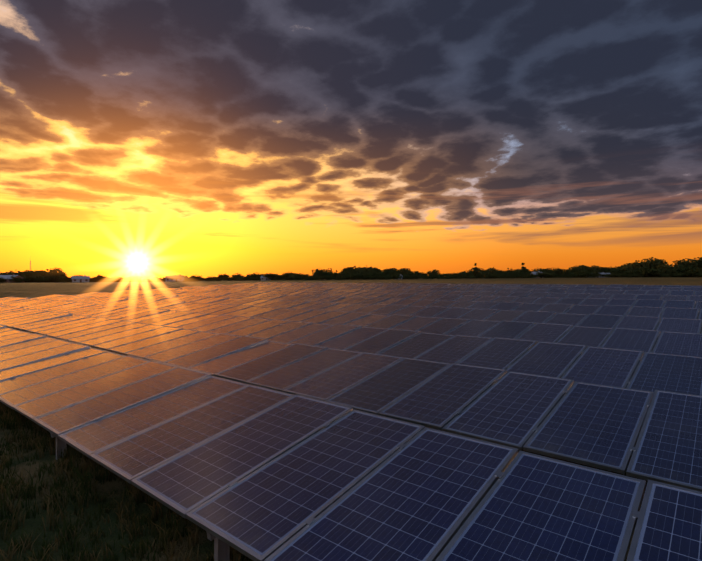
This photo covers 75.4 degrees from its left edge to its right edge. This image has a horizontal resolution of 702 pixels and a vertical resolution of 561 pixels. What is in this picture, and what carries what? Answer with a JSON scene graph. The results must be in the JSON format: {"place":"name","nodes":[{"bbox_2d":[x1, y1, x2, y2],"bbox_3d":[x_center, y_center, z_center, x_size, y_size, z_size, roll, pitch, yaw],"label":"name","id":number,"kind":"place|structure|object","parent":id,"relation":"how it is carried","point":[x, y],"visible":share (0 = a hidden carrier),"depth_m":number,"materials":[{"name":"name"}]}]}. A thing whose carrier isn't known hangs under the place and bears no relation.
{"place":"outdoors","nodes":[
{"label":"outdoors","id":0,"kind":"place"},
{"bbox_2d":[0,276,701,560],"bbox_3d":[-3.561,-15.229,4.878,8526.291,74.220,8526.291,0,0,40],"label":"ground","id":1,"kind":"structure","parent":0,"point":[28,290],"depth_m":5.12,"materials":[{"name":"green plant"}]},
{"bbox_2d":[0,270,21,274],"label":"tree","id":2,"kind":"object","parent":1,"relation":"on","point":[10,273],"visible":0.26,"depth_m":294.31,"materials":[{"name":"green plant"}]},
{"bbox_2d":[0,274,23,282],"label":"building","id":3,"kind":"structure","parent":1,"relation":"on","point":[7,278],"depth_m":259.82,"materials":[{"name":"brick"}]},
{"bbox_2d":[10,275,23,280],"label":"tree","id":4,"kind":"object","parent":1,"relation":"on","point":[13,277],"visible":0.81,"depth_m":258.30,"materials":[{"name":"green plant"}]},
{"bbox_2d":[18,271,31,276],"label":"tree","id":5,"kind":"object","parent":1,"relation":"on","point":[24,273],"visible":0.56,"depth_m":279.65,"materials":[{"name":"green plant"}]},
{"bbox_2d":[25,274,44,281],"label":"tree","id":6,"kind":"object","parent":1,"relation":"on","point":[35,278],"visible":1,"depth_m":263.93,"materials":[{"name":"green plant"}]},
{"bbox_2d":[27,270,50,275],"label":"tree","id":7,"kind":"object","parent":1,"relation":"on","point":[43,273],"visible":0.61,"depth_m":284.99,"materials":[{"name":"green plant"}]},
{"bbox_2d":[45,274,64,281],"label":"tree","id":8,"kind":"object","parent":1,"relation":"on","point":[55,278],"visible":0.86,"depth_m":275.78,"materials":[{"name":"green plant"}]},
{"bbox_2d":[46,268,65,276],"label":"tree","id":9,"kind":"object","parent":1,"relation":"on","point":[55,271],"visible":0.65,"depth_m":307.29,"materials":[{"name":"green plant"}]},
{"bbox_2d":[71,275,89,281],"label":"house","id":10,"kind":"structure","parent":1,"relation":"on","point":[84,278],"depth_m":260.79,"materials":[{"name":"white glass"}]},
{"bbox_2d":[0,402,251,560],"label":"meadow grass","id":11,"kind":"structure","parent":1,"relation":"on","point":[28,490],"depth_m":4.51,"materials":[{"name":"green plant"}]},
{"bbox_2d":[141,276,156,281],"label":"house","id":12,"kind":"structure","parent":1,"relation":"on","point":[147,279],"depth_m":297.59,"materials":[{"name":"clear glass"}]},
{"bbox_2d":[165,275,184,280],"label":"farm house","id":13,"kind":"structure","parent":1,"relation":"on","point":[175,278],"depth_m":305.14,"materials":[{"name":"tile"}]},
{"bbox_2d":[189,275,201,278],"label":"tree","id":14,"kind":"object","parent":1,"relation":"on","point":[196,277],"visible":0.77,"depth_m":327.76,"materials":[{"name":"green plant"}]},
{"bbox_2d":[218,273,228,280],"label":"tree","id":15,"kind":"object","parent":1,"relation":"on","point":[223,276],"visible":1,"depth_m":322.36,"materials":[{"name":"green plant"}]},
{"bbox_2d":[260,275,269,280],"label":"farm house","id":16,"kind":"structure","parent":1,"relation":"on","point":[263,278],"depth_m":326.99,"materials":[{"name":"grey glass"}]},
{"bbox_2d":[262,273,274,279],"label":"tree","id":17,"kind":"object","parent":1,"relation":"on","point":[268,275],"visible":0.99,"depth_m":323.31,"materials":[{"name":"green plant"}]},
{"bbox_2d":[282,273,294,276],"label":"tree","id":18,"kind":"object","parent":1,"relation":"on","point":[286,274],"visible":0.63,"depth_m":342.94,"materials":[{"name":"green plant"}]},
{"bbox_2d":[299,273,309,279],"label":"tree","id":19,"kind":"object","parent":1,"relation":"on","point":[303,276],"visible":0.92,"depth_m":348.40,"materials":[{"name":"green plant"}]},
{"bbox_2d":[311,268,332,279],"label":"tree","id":20,"kind":"object","parent":1,"relation":"on","point":[320,271],"visible":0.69,"depth_m":344.94,"materials":[{"name":"green plant"}]},
{"bbox_2d":[321,271,332,279],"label":"tree","id":21,"kind":"object","parent":1,"relation":"on","point":[324,273],"visible":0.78,"depth_m":340.89,"materials":[{"name":"green plant"}]},
{"bbox_2d":[322,275,332,279],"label":"tree","id":22,"kind":"object","parent":1,"relation":"on","point":[328,277],"visible":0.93,"depth_m":332.15,"materials":[{"name":"green plant"}]},
{"bbox_2d":[0,282,701,560],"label":"solar array","id":23,"kind":"object","parent":1,"relation":"on","point":[302,431],"visible":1,"depth_m":5.63,"materials":[{"name":"blue glass"}]},
{"bbox_2d":[342,267,365,278],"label":"tree","id":24,"kind":"object","parent":1,"relation":"on","point":[355,270],"visible":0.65,"depth_m":337.73,"materials":[{"name":"green plant"}]},
{"bbox_2d":[349,273,359,279],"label":"tree","id":25,"kind":"object","parent":1,"relation":"on","point":[353,276],"visible":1,"depth_m":322.54,"materials":[{"name":"green plant"}]},
{"bbox_2d":[362,273,374,278],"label":"tree","id":26,"kind":"object","parent":1,"relation":"on","point":[371,276],"visible":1,"depth_m":321.39,"materials":[{"name":"green plant"}]},
{"bbox_2d":[362,267,380,274],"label":"tree","id":27,"kind":"object","parent":1,"relation":"on","point":[374,269],"visible":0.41,"depth_m":370.59,"materials":[{"name":"green plant"}]},
{"bbox_2d":[382,268,397,278],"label":"tree","id":28,"kind":"object","parent":1,"relation":"on","point":[390,271],"visible":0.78,"depth_m":338.35,"materials":[{"name":"green plant"}]},
{"bbox_2d":[389,273,401,278],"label":"tree","id":29,"kind":"object","parent":1,"relation":"on","point":[394,276],"visible":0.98,"depth_m":317.40,"materials":[{"name":"green plant"}]},
{"bbox_2d":[397,268,408,274],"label":"tree","id":30,"kind":"object","parent":1,"relation":"on","point":[401,271],"visible":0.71,"depth_m":386.97,"materials":[{"name":"green plant"}]},
{"bbox_2d":[426,269,440,274],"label":"tree","id":31,"kind":"object","parent":1,"relation":"on","point":[435,271],"visible":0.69,"depth_m":375.06,"materials":[{"name":"green plant"}]},
{"bbox_2d":[428,273,439,278],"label":"tree","id":32,"kind":"object","parent":1,"relation":"on","point":[434,276],"visible":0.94,"depth_m":334.33,"materials":[{"name":"green plant"}]},
{"bbox_2d":[473,263,479,278],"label":"tree","id":33,"kind":"object","parent":1,"relation":"on","point":[477,270],"visible":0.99,"depth_m":326.77,"materials":[{"name":"green plant"}]},
{"bbox_2d":[471,272,481,277],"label":"tree","id":34,"kind":"object","parent":1,"relation":"on","point":[478,275],"visible":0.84,"depth_m":325.41,"materials":[{"name":"green plant"}]},
{"bbox_2d":[479,267,501,274],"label":"tree","id":35,"kind":"object","parent":1,"relation":"on","point":[490,270],"visible":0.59,"depth_m":339.16,"materials":[{"name":"green plant"}]},
{"bbox_2d":[521,263,527,273],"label":"tree","id":36,"kind":"object","parent":1,"relation":"on","point":[524,269],"visible":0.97,"depth_m":325.52,"materials":[{"name":"green plant"}]},
{"bbox_2d":[536,271,548,277],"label":"tree","id":37,"kind":"object","parent":1,"relation":"on","point":[540,274],"visible":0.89,"depth_m":304.77,"materials":[{"name":"green plant"}]},
{"bbox_2d":[546,272,556,277],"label":"tree","id":38,"kind":"object","parent":1,"relation":"on","point":[551,275],"visible":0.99,"depth_m":300.45,"materials":[{"name":"green plant"}]},
{"bbox_2d":[544,268,564,277],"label":"tree","id":39,"kind":"object","parent":1,"relation":"on","point":[558,271],"visible":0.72,"depth_m":314.03,"materials":[{"name":"green plant"}]},
{"bbox_2d":[569,266,585,277],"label":"tree","id":40,"kind":"object","parent":1,"relation":"on","point":[574,268],"visible":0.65,"depth_m":308.76,"materials":[{"name":"green plant"}]},
{"bbox_2d":[570,271,588,277],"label":"tree","id":41,"kind":"object","parent":1,"relation":"on","point":[580,273],"visible":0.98,"depth_m":289.04,"materials":[{"name":"green plant"}]},
{"bbox_2d":[578,271,591,277],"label":"tree","id":42,"kind":"object","parent":1,"relation":"on","point":[588,274],"visible":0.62,"depth_m":289.64,"materials":[{"name":"green plant"}]},
{"bbox_2d":[575,267,596,271],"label":"tree","id":43,"kind":"object","parent":1,"relation":"on","point":[590,269],"visible":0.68,"depth_m":302.91,"materials":[{"name":"green plant"}]},
{"bbox_2d":[582,265,604,272],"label":"tree","id":44,"kind":"object","parent":1,"relation":"on","point":[595,267],"visible":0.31,"depth_m":309.10,"materials":[{"name":"green plant"}]},
{"bbox_2d":[590,272,601,277],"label":"tree","id":45,"kind":"object","parent":1,"relation":"on","point":[594,274],"visible":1,"depth_m":283.24,"materials":[{"name":"green plant"}]},
{"bbox_2d":[586,272,609,277],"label":"long shed","id":46,"kind":"structure","parent":1,"relation":"on","point":[599,276],"depth_m":291.83,"materials":[{"name":"grey metal"}]},
{"bbox_2d":[594,267,611,272],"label":"tree","id":47,"kind":"object","parent":1,"relation":"on","point":[601,270],"visible":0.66,"depth_m":307.20,"materials":[{"name":"green plant"}]},
{"bbox_2d":[603,267,620,273],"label":"tree","id":48,"kind":"object","parent":1,"relation":"on","point":[615,270],"visible":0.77,"depth_m":305.82,"materials":[{"name":"green plant"}]},
{"bbox_2d":[623,270,637,276],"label":"tree","id":49,"kind":"object","parent":1,"relation":"on","point":[630,273],"visible":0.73,"depth_m":284.44,"materials":[{"name":"green plant"}]},
{"bbox_2d":[622,263,642,268],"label":"tree","id":50,"kind":"object","parent":1,"relation":"on","point":[626,266],"visible":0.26,"depth_m":312.47,"materials":[{"name":"green plant"}]},
{"bbox_2d":[630,257,662,269],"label":"tree","id":51,"kind":"object","parent":1,"relation":"on","point":[635,264],"visible":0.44,"depth_m":306.46,"materials":[{"name":"green plant"}]},
{"bbox_2d":[636,266,658,276],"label":"tree","id":52,"kind":"object","parent":1,"relation":"on","point":[646,273],"visible":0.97,"depth_m":276.04,"materials":[{"name":"green plant"}]},
{"bbox_2d":[642,259,669,268],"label":"tree","id":53,"kind":"object","parent":1,"relation":"on","point":[663,262],"visible":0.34,"depth_m":306.08,"materials":[{"name":"green plant"}]},
{"bbox_2d":[650,269,664,276],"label":"tree","id":54,"kind":"object","parent":1,"relation":"on","point":[655,274],"visible":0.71,"depth_m":273.95,"materials":[{"name":"green plant"}]},
{"bbox_2d":[656,264,674,273],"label":"tree","id":55,"kind":"object","parent":1,"relation":"on","point":[664,267],"visible":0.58,"depth_m":281.35,"materials":[{"name":"green plant"}]},
{"bbox_2d":[660,268,676,273],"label":"tree","id":56,"kind":"object","parent":1,"relation":"on","point":[673,271],"visible":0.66,"depth_m":278.48,"materials":[{"name":"green plant"}]},
{"bbox_2d":[668,266,685,273],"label":"tree","id":57,"kind":"object","parent":1,"relation":"on","point":[679,270],"visible":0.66,"depth_m":277.92,"materials":[{"name":"green plant"}]},
{"bbox_2d":[673,272,682,276],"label":"tree","id":58,"kind":"object","parent":1,"relation":"on","point":[677,274],"visible":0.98,"depth_m":264.56,"materials":[{"name":"green plant"}]},
{"bbox_2d":[675,265,690,272],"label":"tree","id":59,"kind":"object","parent":1,"relation":"on","point":[683,268],"visible":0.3,"depth_m":280.54,"materials":[{"name":"green plant"}]},
{"bbox_2d":[672,257,701,267],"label":"tree","id":60,"kind":"object","parent":1,"relation":"on","point":[686,263],"visible":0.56,"depth_m":299.62,"materials":[{"name":"green plant"}]},
{"bbox_2d":[693,257,701,267],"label":"tree","id":61,"kind":"object","parent":1,"relation":"on","point":[695,264],"visible":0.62,"depth_m":296.54,"materials":[{"name":"green plant"}]},
{"bbox_2d":[0,0,701,278],"label":"sky","id":62,"kind":"structure","parent":0,"point":[141,138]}
]}

